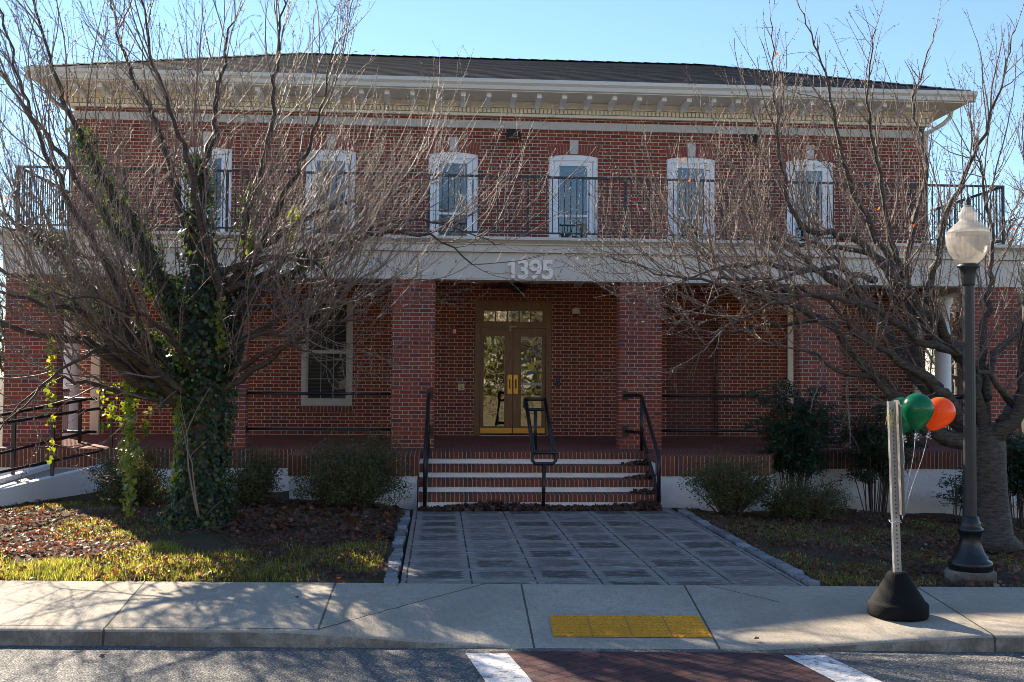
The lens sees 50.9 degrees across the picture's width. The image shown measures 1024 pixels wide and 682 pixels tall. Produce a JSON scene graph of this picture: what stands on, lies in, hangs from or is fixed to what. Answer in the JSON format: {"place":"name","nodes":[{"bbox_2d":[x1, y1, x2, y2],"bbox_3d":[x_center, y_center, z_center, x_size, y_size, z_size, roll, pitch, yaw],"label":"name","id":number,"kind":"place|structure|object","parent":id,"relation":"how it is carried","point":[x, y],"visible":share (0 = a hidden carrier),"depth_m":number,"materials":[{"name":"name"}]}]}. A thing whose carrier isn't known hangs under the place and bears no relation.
{"place":"outdoors","nodes":[
{"label":"outdoors","id":0,"kind":"place"},
{"bbox_2d":[0,580,1023,651],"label":"sidewalk","id":1,"kind":"structure","parent":0,"point":[335,615],"depth_m":8.93,"materials":[{"name":"concrete"}]},
{"bbox_2d":[867,400,928,621],"bbox_3d":[3.222,1.391,8.992,0.490,1.790,0.490,1,-2,-4],"label":"sign post","id":2,"kind":"object","parent":1,"relation":"on","point":[896,596],"visible":1,"depth_m":8.93,"materials":[{"name":"grey metal"}]},
{"bbox_2d":[886,397,910,449],"bbox_3d":[3.416,0.994,9.291,0.263,1.010,0.624,0,-2,5],"label":"balloon","id":3,"kind":"object","parent":2,"relation":"attached to","point":[906,427],"visible":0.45,"depth_m":9.42,"materials":[{"name":"green rubber"}]},
{"bbox_2d":[901,393,933,518],"bbox_3d":[3.418,0.968,9.143,0.337,1.052,0.281,1,-2,-4],"label":"balloon","id":4,"kind":"object","parent":2,"relation":"attached to","point":[917,411],"visible":1,"depth_m":9.08,"materials":[{"name":"green rubber"}]},
{"bbox_2d":[905,397,955,509],"bbox_3d":[3.578,0.988,9.175,0.258,1.017,0.690,-1,-3,40],"label":"balloon","id":5,"kind":"object","parent":2,"relation":"attached to","point":[944,414],"visible":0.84,"depth_m":9.26,"materials":[{"name":"orange rubber"}]},
{"bbox_2d":[0,645,1023,681],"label":"road","id":6,"kind":"structure","parent":0,"point":[20,663],"depth_m":7.80,"materials":[{"name":"grey asphalt"}]},
{"bbox_2d":[466,653,531,681],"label":"crosswalk line","id":7,"kind":"object","parent":6,"relation":"on","point":[497,667],"visible":1,"depth_m":7.67,"materials":[{"name":"paint"}]},
{"bbox_2d":[490,651,834,681],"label":"brick crosswalk","id":8,"kind":"structure","parent":6,"relation":"on","point":[562,666],"depth_m":7.74,"materials":[{"name":"red brick"}]},
{"bbox_2d":[784,655,880,681],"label":"crosswalk line","id":9,"kind":"object","parent":6,"relation":"on","point":[832,669],"visible":1,"depth_m":7.72,"materials":[{"name":"paint"}]},
{"bbox_2d":[0,377,1023,586],"bbox_3d":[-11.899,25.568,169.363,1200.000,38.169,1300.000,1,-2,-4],"label":"ground","id":10,"kind":"structure","parent":0,"point":[202,543],"depth_m":12.40,"materials":[{"name":"soil"}]},
{"bbox_2d":[0,276,5,396],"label":"background tree","id":11,"kind":"object","parent":10,"relation":"on","point":[2,339],"visible":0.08,"depth_m":31.02,"materials":[{"name":"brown wood"}]},
{"bbox_2d":[0,464,106,505],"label":"access ramp","id":12,"kind":"structure","parent":10,"relation":"on","point":[40,482],"depth_m":15.97,"materials":[{"name":"concrete"}]},
{"bbox_2d":[0,397,96,474],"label":"ramp handrail","id":13,"kind":"object","parent":12,"relation":"on","point":[79,432],"visible":0.81,"depth_m":16.93,"materials":[{"name":"black metal"}]},
{"bbox_2d":[0,405,114,475],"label":"ramp handrail","id":14,"kind":"object","parent":12,"relation":"on","point":[52,464],"visible":0.62,"depth_m":15.96,"materials":[{"name":"black metal"}]},
{"bbox_2d":[76,436,178,505],"bbox_3d":[-5.471,1.944,15.428,1.432,1.211,1.123,1,-2,-4],"label":"evergreen shrub","id":15,"kind":"object","parent":10,"relation":"on","point":[149,491],"visible":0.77,"depth_m":15.28,"materials":[{"name":"green plant"}]},
{"bbox_2d":[178,388,219,517],"bbox_3d":[-3.683,1.333,12.812,0.548,1.568,0.270,1,-2,-4],"label":"sapling","id":16,"kind":"object","parent":10,"relation":"on","point":[195,501],"visible":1,"depth_m":12.82,"materials":[{"name":"green plant"}]},
{"bbox_2d":[225,432,287,505],"bbox_3d":[-3.696,1.873,15.282,1.082,1.162,1.070,1,-2,-4],"label":"evergreen shrub","id":17,"kind":"object","parent":10,"relation":"on","point":[255,482],"visible":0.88,"depth_m":15.11,"materials":[{"name":"green plant"}]},
{"bbox_2d":[0,0,597,523],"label":"bare cherry tree","id":18,"kind":"object","parent":10,"relation":"on","point":[132,366],"visible":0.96,"depth_m":13.12,"materials":[{"name":"brown plant"}]},
{"bbox_2d":[18,120,361,531],"bbox_3d":[-4.213,-0.175,13.643,4.640,5.268,2.340,1,-2,-4],"label":"ivy","id":19,"kind":"object","parent":18,"relation":"attached to","point":[169,515],"visible":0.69,"depth_m":13.17,"materials":[{"name":"green plant"}]},
{"bbox_2d":[283,421,420,509],"bbox_3d":[-2.258,1.817,15.233,1.934,1.366,1.403,1,-2,-4],"label":"evergreen shrub","id":20,"kind":"object","parent":10,"relation":"on","point":[344,485],"visible":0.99,"depth_m":15.06,"materials":[{"name":"green plant"}]},
{"bbox_2d":[383,577,398,585],"bbox_3d":[-1.135,2.283,10.097,0.149,0.085,0.312,1,-2,-4],"label":"edging cobble","id":21,"kind":"object","parent":10,"relation":"on","point":[393,581],"visible":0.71,"depth_m":10.03,"materials":[{"name":"stone"}]},
{"bbox_2d":[385,572,397,577],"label":"edging cobble","id":22,"kind":"object","parent":10,"relation":"on","point":[391,574],"visible":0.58,"depth_m":10.33,"materials":[{"name":"stone"}]},
{"bbox_2d":[385,568,398,576],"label":"edging cobble","id":23,"kind":"object","parent":10,"relation":"on","point":[392,570],"visible":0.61,"depth_m":10.58,"materials":[{"name":"stone"}]},
{"bbox_2d":[387,556,399,561],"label":"edging cobble","id":24,"kind":"object","parent":10,"relation":"on","point":[391,558],"visible":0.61,"depth_m":11.29,"materials":[{"name":"stone"}]},
{"bbox_2d":[388,564,399,574],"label":"edging cobble","id":25,"kind":"object","parent":10,"relation":"on","point":[394,566],"visible":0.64,"depth_m":10.80,"materials":[{"name":"stone"}]},
{"bbox_2d":[388,560,401,570],"bbox_3d":[-1.208,2.313,11.082,0.148,0.091,0.237,1,-2,-4],"label":"edging cobble","id":26,"kind":"object","parent":10,"relation":"on","point":[395,562],"visible":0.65,"depth_m":11.04,"materials":[{"name":"stone"}]},
{"bbox_2d":[391,552,402,561],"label":"edging cobble","id":27,"kind":"object","parent":10,"relation":"on","point":[400,554],"visible":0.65,"depth_m":11.53,"materials":[{"name":"stone"}]},
{"bbox_2d":[392,541,402,544],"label":"edging cobble","id":28,"kind":"object","parent":10,"relation":"on","point":[397,542],"visible":0.48,"depth_m":12.32,"materials":[{"name":"stone"}]},
{"bbox_2d":[392,544,402,547],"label":"edging cobble","id":29,"kind":"object","parent":10,"relation":"on","point":[397,546],"visible":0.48,"depth_m":12.05,"materials":[{"name":"stone"}]},
{"bbox_2d":[393,548,402,551],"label":"edging cobble","id":30,"kind":"object","parent":10,"relation":"on","point":[398,549],"visible":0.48,"depth_m":11.79,"materials":[{"name":"stone"}]},
{"bbox_2d":[394,531,404,538],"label":"edging cobble","id":31,"kind":"object","parent":10,"relation":"on","point":[401,533],"visible":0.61,"depth_m":13.03,"materials":[{"name":"stone"}]},
{"bbox_2d":[395,536,405,544],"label":"edging cobble","id":32,"kind":"object","parent":10,"relation":"on","point":[400,537],"visible":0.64,"depth_m":12.76,"materials":[{"name":"stone"}]},
{"bbox_2d":[397,529,407,536],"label":"edging cobble","id":33,"kind":"object","parent":10,"relation":"on","point":[405,530],"visible":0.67,"depth_m":13.35,"materials":[{"name":"stone"}]},
{"bbox_2d":[397,522,407,528],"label":"edging cobble","id":34,"kind":"object","parent":10,"relation":"on","point":[403,523],"visible":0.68,"depth_m":13.90,"materials":[{"name":"stone"}]},
{"bbox_2d":[398,525,406,528],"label":"edging cobble","id":35,"kind":"object","parent":10,"relation":"on","point":[402,526],"visible":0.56,"depth_m":13.62,"materials":[{"name":"stone"}]},
{"bbox_2d":[400,519,408,527],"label":"edging cobble","id":36,"kind":"object","parent":10,"relation":"on","point":[404,520],"visible":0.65,"depth_m":14.17,"materials":[{"name":"stone"}]},
{"bbox_2d":[400,517,410,524],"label":"edging cobble","id":37,"kind":"object","parent":10,"relation":"on","point":[403,518],"visible":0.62,"depth_m":14.45,"materials":[{"name":"stone"}]},
{"bbox_2d":[0,497,1023,586],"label":"fallen leaves","id":38,"kind":"object","parent":10,"relation":"on","point":[359,529],"visible":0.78,"depth_m":12.78,"materials":[{"name":"brown plant"}]},
{"bbox_2d":[0,52,1023,517],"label":"brick building","id":39,"kind":"structure","parent":10,"relation":"on","point":[534,346],"depth_m":20.46,"materials":[{"name":"brick"}]},
{"bbox_2d":[62,389,69,433],"bbox_3d":[-7.922,1.226,18.523,0.040,0.790,1.730,1,-2,-4],"label":"porch end guard","id":40,"kind":"object","parent":39,"relation":"attached to","point":[65,408],"visible":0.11,"depth_m":19.19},
{"bbox_2d":[180,147,231,231],"bbox_3d":[-5.786,-2.633,20.381,0.948,2.082,0.136,1,-2,-4],"label":"upper window","id":41,"kind":"structure","parent":39,"relation":"in","point":[221,166],"depth_m":20.38,"materials":[{"name":"white glass"}]},
{"bbox_2d":[246,390,390,432],"bbox_3d":[-3.193,1.168,17.833,2.374,0.710,0.080,1,-2,-4],"label":"porch railing","id":42,"kind":"object","parent":39,"relation":"attached to","point":[314,393],"visible":0.92,"depth_m":17.81,"materials":[{"name":"black metal"}]},
{"bbox_2d":[299,298,352,411],"bbox_3d":[-3.500,0.259,20.385,1.000,2.145,0.170,1,-2,-4],"label":"lower window","id":43,"kind":"structure","parent":39,"relation":"in","point":[313,379],"depth_m":20.39,"materials":[{"name":"glass"}]},
{"bbox_2d":[305,149,355,233],"bbox_3d":[-3.462,-2.610,20.541,0.948,2.082,0.136,1,-2,-4],"label":"upper window","id":44,"kind":"structure","parent":39,"relation":"in","point":[342,156],"depth_m":20.54,"materials":[{"name":"white glass"}]},
{"bbox_2d":[429,152,477,235],"bbox_3d":[-1.138,-2.587,20.701,0.948,2.082,0.136,1,-2,-4],"label":"upper window","id":45,"kind":"structure","parent":39,"relation":"in","point":[471,166],"depth_m":20.71,"materials":[{"name":"white paint"}]},
{"bbox_2d":[451,328,457,334],"bbox_3d":[-1.097,-0.182,20.497,0.120,0.150,0.063,1,-2,-4],"label":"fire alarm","id":46,"kind":"object","parent":39,"relation":"attached to","point":[454,331],"visible":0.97,"depth_m":20.48,"materials":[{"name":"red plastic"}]},
{"bbox_2d":[456,381,466,389],"bbox_3d":[-0.968,0.851,20.444,0.210,0.175,0.118,1,-2,-4],"label":"door opener button","id":47,"kind":"object","parent":39,"relation":"attached to","point":[460,386],"depth_m":20.47,"materials":[{"name":"metal"}]},
{"bbox_2d":[15,165,1005,244],"bbox_3d":[0.137,-2.191,19.309,16.590,1.056,2.730,1,-2,-4],"label":"balcony railing","id":48,"kind":"object","parent":39,"relation":"on","point":[1001,213],"visible":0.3,"depth_m":18.05,"materials":[{"name":"black metal"}]},
{"bbox_2d":[474,300,551,435],"bbox_3d":[0.015,0.527,20.624,1.490,2.610,0.200,1,-2,-4],"label":"front door","id":49,"kind":"structure","parent":39,"relation":"in","point":[515,360],"depth_m":20.61,"materials":[{"name":"brown wood"}]},
{"bbox_2d":[506,129,521,139],"bbox_3d":[0.034,-3.978,20.635,0.306,0.205,0.214,1,-2,-4],"label":"floodlight","id":50,"kind":"object","parent":39,"relation":"attached to","point":[511,133],"visible":0.98,"depth_m":20.59,"materials":[{"name":"black metal"}]},
{"bbox_2d":[482,282,550,292],"bbox_3d":[0.102,-1.044,19.284,1.279,0.379,1.231,1,-2,-4],"label":"ceiling fan","id":51,"kind":"object","parent":39,"relation":"hanging from","point":[520,286],"visible":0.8,"depth_m":19.15,"materials":[{"name":"black metal"}]},
{"bbox_2d":[556,378,559,385],"bbox_3d":[0.880,0.788,20.611,0.090,0.140,0.044,1,-2,-4],"label":"card reader","id":52,"kind":"object","parent":39,"relation":"attached to","point":[557,381],"visible":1,"depth_m":20.59,"materials":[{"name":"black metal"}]},
{"bbox_2d":[549,155,597,237],"bbox_3d":[1.183,-2.565,20.840,0.948,2.082,0.176,1,-2,-4],"label":"window","id":53,"kind":"structure","parent":39,"relation":"in","point":[570,164],"depth_m":20.86,"materials":[{"name":"white glass"}]},
{"bbox_2d":[572,307,579,315],"bbox_3d":[1.225,-0.561,20.643,0.135,0.174,0.118,1,-2,-4],"label":"wall lamp","id":54,"kind":"object","parent":39,"relation":"attached to","point":[575,311],"visible":1,"depth_m":20.59,"materials":[{"name":"beige plastic"}]},
{"bbox_2d":[667,157,714,239],"bbox_3d":[3.481,-2.542,21.018,0.948,2.082,0.136,1,-2,-4],"label":"upper window","id":55,"kind":"structure","parent":39,"relation":"in","point":[670,165],"depth_m":21.01,"materials":[{"name":"white glass"}]},
{"bbox_2d":[662,394,797,431],"bbox_3d":[3.691,1.236,18.307,2.374,0.710,0.080,1,-2,-4],"label":"porch railing","id":56,"kind":"object","parent":39,"relation":"attached to","point":[697,430],"visible":0.54,"depth_m":18.27,"materials":[{"name":"black metal"}]},
{"bbox_2d":[712,285,774,295],"bbox_3d":[4.291,-1.003,19.572,1.279,0.379,1.231,1,-2,-4],"label":"ceiling fan","id":57,"kind":"object","parent":39,"relation":"hanging from","point":[714,289],"visible":0.22,"depth_m":19.46,"materials":[{"name":"black metal"}]},
{"bbox_2d":[743,134,760,144],"bbox_3d":[4.682,-3.933,20.954,0.306,0.205,0.214,1,-2,-4],"label":"floodlight","id":58,"kind":"object","parent":39,"relation":"attached to","point":[754,136],"visible":0.56,"depth_m":20.93,"materials":[{"name":"black metal"}]},
{"bbox_2d":[786,160,832,241],"bbox_3d":[5.836,-2.519,21.180,0.948,2.082,0.136,1,-2,-4],"label":"upper window","id":59,"kind":"structure","parent":39,"relation":"in","point":[823,172],"depth_m":21.17,"materials":[{"name":"white paint"}]},
{"bbox_2d":[842,396,962,432],"bbox_3d":[6.723,1.266,18.515,2.254,0.710,0.080,1,-2,-4],"label":"porch railing","id":60,"kind":"object","parent":39,"relation":"attached to","point":[958,397],"visible":0.2,"depth_m":18.48,"materials":[{"name":"black metal"}]},
{"bbox_2d":[946,395,961,429],"bbox_3d":[8.319,1.386,19.640,0.040,0.790,1.730,1,-2,-4],"label":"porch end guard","id":61,"kind":"object","parent":39,"relation":"attached to","point":[950,428],"depth_m":20.04,"materials":[{"name":"black metal"}]},
{"bbox_2d":[288,449,776,511],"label":"entrance steps","id":62,"kind":"structure","parent":10,"relation":"on","point":[577,477],"depth_m":16.36,"materials":[{"name":"white paint"}]},
{"bbox_2d":[423,388,432,506],"bbox_3d":[-1.300,1.614,16.696,0.100,1.730,2.178,1,-2,-3],"label":"stair handrail","id":63,"kind":"object","parent":62,"relation":"on","point":[428,433],"visible":0.95,"depth_m":16.30,"materials":[{"name":"black metal"}]},
{"bbox_2d":[523,397,557,506],"bbox_3d":[0.415,1.678,16.386,0.410,1.611,1.460,1,-2,-4],"label":"stair handrail","id":64,"kind":"object","parent":62,"relation":"on","point":[533,443],"visible":0.92,"depth_m":16.13,"materials":[{"name":"black metal"}]},
{"bbox_2d":[400,508,804,585],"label":"walkway","id":65,"kind":"structure","parent":10,"relation":"on","point":[666,546],"depth_m":11.95,"materials":[{"name":"grey concrete"}]},
{"bbox_2d":[418,457,662,511],"bbox_3d":[0.398,2.148,16.188,3.605,0.727,1.474,1,-2,-4],"label":"leaf pile","id":66,"kind":"object","parent":65,"relation":"on","point":[640,505],"visible":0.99,"depth_m":15.64,"materials":[{"name":"brown plant"}]},
{"bbox_2d":[622,390,660,505],"bbox_3d":[2.114,1.648,16.943,0.243,1.730,2.175,1,-2,-8],"label":"stair handrail","id":67,"kind":"object","parent":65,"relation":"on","point":[643,444],"visible":0.92,"depth_m":17.11,"materials":[{"name":"black metal"}]},
{"bbox_2d":[681,511,693,517],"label":"edging cobble","id":68,"kind":"object","parent":10,"relation":"on","point":[684,513],"visible":0.58,"depth_m":15.29,"materials":[{"name":"stone"}]},
{"bbox_2d":[687,514,698,519],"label":"edging cobble","id":69,"kind":"object","parent":10,"relation":"on","point":[689,516],"visible":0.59,"depth_m":15.00,"materials":[{"name":"stone"}]},
{"bbox_2d":[691,517,702,522],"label":"edging cobble","id":70,"kind":"object","parent":10,"relation":"on","point":[693,519],"visible":0.59,"depth_m":14.74,"materials":[{"name":"stone"}]},
{"bbox_2d":[696,520,708,524],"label":"edging cobble","id":71,"kind":"object","parent":10,"relation":"on","point":[699,521],"visible":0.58,"depth_m":14.48,"materials":[{"name":"stone"}]},
{"bbox_2d":[700,522,710,527],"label":"edging cobble","id":72,"kind":"object","parent":10,"relation":"on","point":[703,524],"visible":0.56,"depth_m":14.20,"materials":[{"name":"stone"}]},
{"bbox_2d":[705,525,719,532],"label":"edging cobble","id":73,"kind":"object","parent":10,"relation":"on","point":[711,528],"visible":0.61,"depth_m":13.84,"materials":[{"name":"stone"}]},
{"bbox_2d":[713,529,725,534],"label":"edging cobble","id":74,"kind":"object","parent":10,"relation":"on","point":[715,531],"visible":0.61,"depth_m":13.57,"materials":[{"name":"stone"}]},
{"bbox_2d":[718,532,733,538],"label":"edging cobble","id":75,"kind":"object","parent":10,"relation":"on","point":[721,534],"visible":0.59,"depth_m":13.31,"materials":[{"name":"stone"}]},
{"bbox_2d":[677,443,783,518],"bbox_3d":[3.198,2.054,15.545,1.676,1.131,1.134,1,-2,-4],"label":"evergreen shrub","id":76,"kind":"object","parent":10,"relation":"on","point":[731,495],"visible":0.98,"depth_m":15.34,"materials":[{"name":"green plant"}]},
{"bbox_2d":[725,535,739,542],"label":"edging cobble","id":77,"kind":"object","parent":10,"relation":"on","point":[728,538],"visible":0.61,"depth_m":12.95,"materials":[{"name":"stone"}]},
{"bbox_2d":[731,539,745,545],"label":"edging cobble","id":78,"kind":"object","parent":10,"relation":"on","point":[734,541],"visible":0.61,"depth_m":12.72,"materials":[{"name":"stone"}]},
{"bbox_2d":[736,543,750,549],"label":"edging cobble","id":79,"kind":"object","parent":10,"relation":"on","point":[741,545],"visible":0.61,"depth_m":12.41,"materials":[{"name":"stone"}]},
{"bbox_2d":[744,546,759,553],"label":"edging cobble","id":80,"kind":"object","parent":10,"relation":"on","point":[749,549],"visible":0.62,"depth_m":12.08,"materials":[{"name":"stone"}]},
{"bbox_2d":[751,551,768,558],"bbox_3d":[2.731,2.371,11.846,0.140,0.088,0.317,1,-2,-4],"label":"edging cobble","id":81,"kind":"object","parent":10,"relation":"on","point":[756,554],"visible":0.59,"depth_m":11.82,"materials":[{"name":"stone"}]},
{"bbox_2d":[507,0,1023,551],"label":"bare cherry tree","id":82,"kind":"object","parent":10,"relation":"on","point":[993,512],"visible":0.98,"depth_m":13.32,"materials":[{"name":"brown plant"}]},
{"bbox_2d":[759,555,775,563],"bbox_3d":[2.747,2.358,11.557,0.140,0.094,0.242,1,-2,-4],"label":"edging cobble","id":83,"kind":"object","parent":10,"relation":"on","point":[764,558],"visible":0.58,"depth_m":11.52,"materials":[{"name":"stone"}]},
{"bbox_2d":[768,559,784,567],"bbox_3d":[2.786,2.348,11.314,0.139,0.097,0.229,1,-2,-4],"label":"edging cobble","id":84,"kind":"object","parent":10,"relation":"on","point":[772,562],"visible":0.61,"depth_m":11.28,"materials":[{"name":"stone"}]},
{"bbox_2d":[776,563,795,573],"bbox_3d":[2.812,2.340,11.033,0.120,0.096,0.320,1,-2,-4],"label":"edging cobble","id":85,"kind":"object","parent":10,"relation":"on","point":[782,567],"visible":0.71,"depth_m":11.01,"materials":[{"name":"stone"}]},
{"bbox_2d":[736,376,851,502],"bbox_3d":[4.472,1.648,17.102,1.806,2.169,1.302,0,-2,19],"label":"nandina bush","id":86,"kind":"object","parent":10,"relation":"on","point":[797,448],"visible":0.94,"depth_m":16.93,"materials":[{"name":"green plant"}]},
{"bbox_2d":[785,568,804,577],"bbox_3d":[2.828,2.330,10.736,0.142,0.095,0.256,1,-2,-4],"label":"edging cobble","id":87,"kind":"object","parent":10,"relation":"on","point":[790,572],"visible":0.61,"depth_m":10.71,"materials":[{"name":"stone"}]},
{"bbox_2d":[745,471,857,523],"bbox_3d":[4.296,2.342,15.825,1.700,0.866,1.204,1,-2,-4],"label":"evergreen shrub","id":88,"kind":"object","parent":10,"relation":"on","point":[805,504],"visible":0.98,"depth_m":15.75,"materials":[{"name":"green plant"}]},
{"bbox_2d":[793,574,810,582],"bbox_3d":[2.822,2.325,10.474,0.136,0.087,0.235,1,-2,-4],"label":"edging cobble","id":89,"kind":"object","parent":10,"relation":"on","point":[799,577],"visible":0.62,"depth_m":10.43,"materials":[{"name":"stone"}]},
{"bbox_2d":[802,578,819,585],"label":"edging cobble","id":90,"kind":"object","parent":10,"relation":"on","point":[809,582],"visible":0.67,"depth_m":10.19,"materials":[{"name":"stone"}]},
{"bbox_2d":[828,385,927,516],"bbox_3d":[5.931,1.778,17.319,1.705,2.125,1.355,1,-2,-4],"label":"nandina bush","id":91,"kind":"object","parent":10,"relation":"on","point":[876,457],"visible":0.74,"depth_m":17.21,"materials":[{"name":"green plant"}]},
{"bbox_2d":[925,307,953,373],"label":"background tree","id":92,"kind":"object","parent":10,"relation":"on","point":[933,360],"visible":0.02,"depth_m":46.11,"materials":[{"name":"plant"}]},
{"bbox_2d":[932,463,962,520],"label":"nandina bush","id":93,"kind":"object","parent":10,"relation":"on","point":[958,488],"visible":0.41,"depth_m":17.28,"materials":[{"name":"green plant"}]},
{"bbox_2d":[944,193,996,583],"bbox_3d":[4.556,0.514,10.718,0.480,3.990,0.480,1,-2,-4],"label":"street lamp","id":94,"kind":"object","parent":10,"relation":"on","point":[968,238],"visible":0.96,"depth_m":10.65,"materials":[{"name":"black metal"}]},
{"bbox_2d":[925,168,1023,430],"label":"background tree","id":95,"kind":"object","parent":10,"relation":"on","point":[956,376],"visible":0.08,"depth_m":30.82,"materials":[{"name":"brown plant"}]},
{"bbox_2d":[925,188,1023,394],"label":"background tree","id":96,"kind":"object","parent":10,"relation":"on","point":[952,362],"visible":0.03,"depth_m":38.08,"materials":[{"name":"brown plant"}]},
{"bbox_2d":[928,187,1022,327],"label":"background tree","id":97,"kind":"object","parent":10,"relation":"on","point":[956,219],"visible":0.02,"depth_m":46.67,"materials":[{"name":"brown wood"}]},
{"bbox_2d":[951,215,1023,436],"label":"background tree","id":98,"kind":"object","parent":10,"relation":"on","point":[1020,428],"visible":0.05,"depth_m":32.48,"materials":[{"name":"brown plant"}]},
{"bbox_2d":[1005,431,1023,528],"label":"nandina bush","id":99,"kind":"object","parent":10,"relation":"on","point":[1015,459],"visible":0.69,"depth_m":16.73,"materials":[{"name":"green plant"}]},
{"bbox_2d":[0,499,1023,586],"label":"grass","id":100,"kind":"structure","parent":0,"point":[53,562],"depth_m":11.01,"materials":[{"name":"green plant"}]},
{"bbox_2d":[0,0,1023,376],"label":"sky","id":101,"kind":"structure","parent":0,"point":[662,31],"materials":[{"name":"blue"}]},
{"bbox_2d":[549,615,712,637],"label":"tactile paving","id":102,"kind":"structure","parent":0,"point":[616,626],"depth_m":8.83,"materials":[{"name":"yellow plastic"}]}
]}

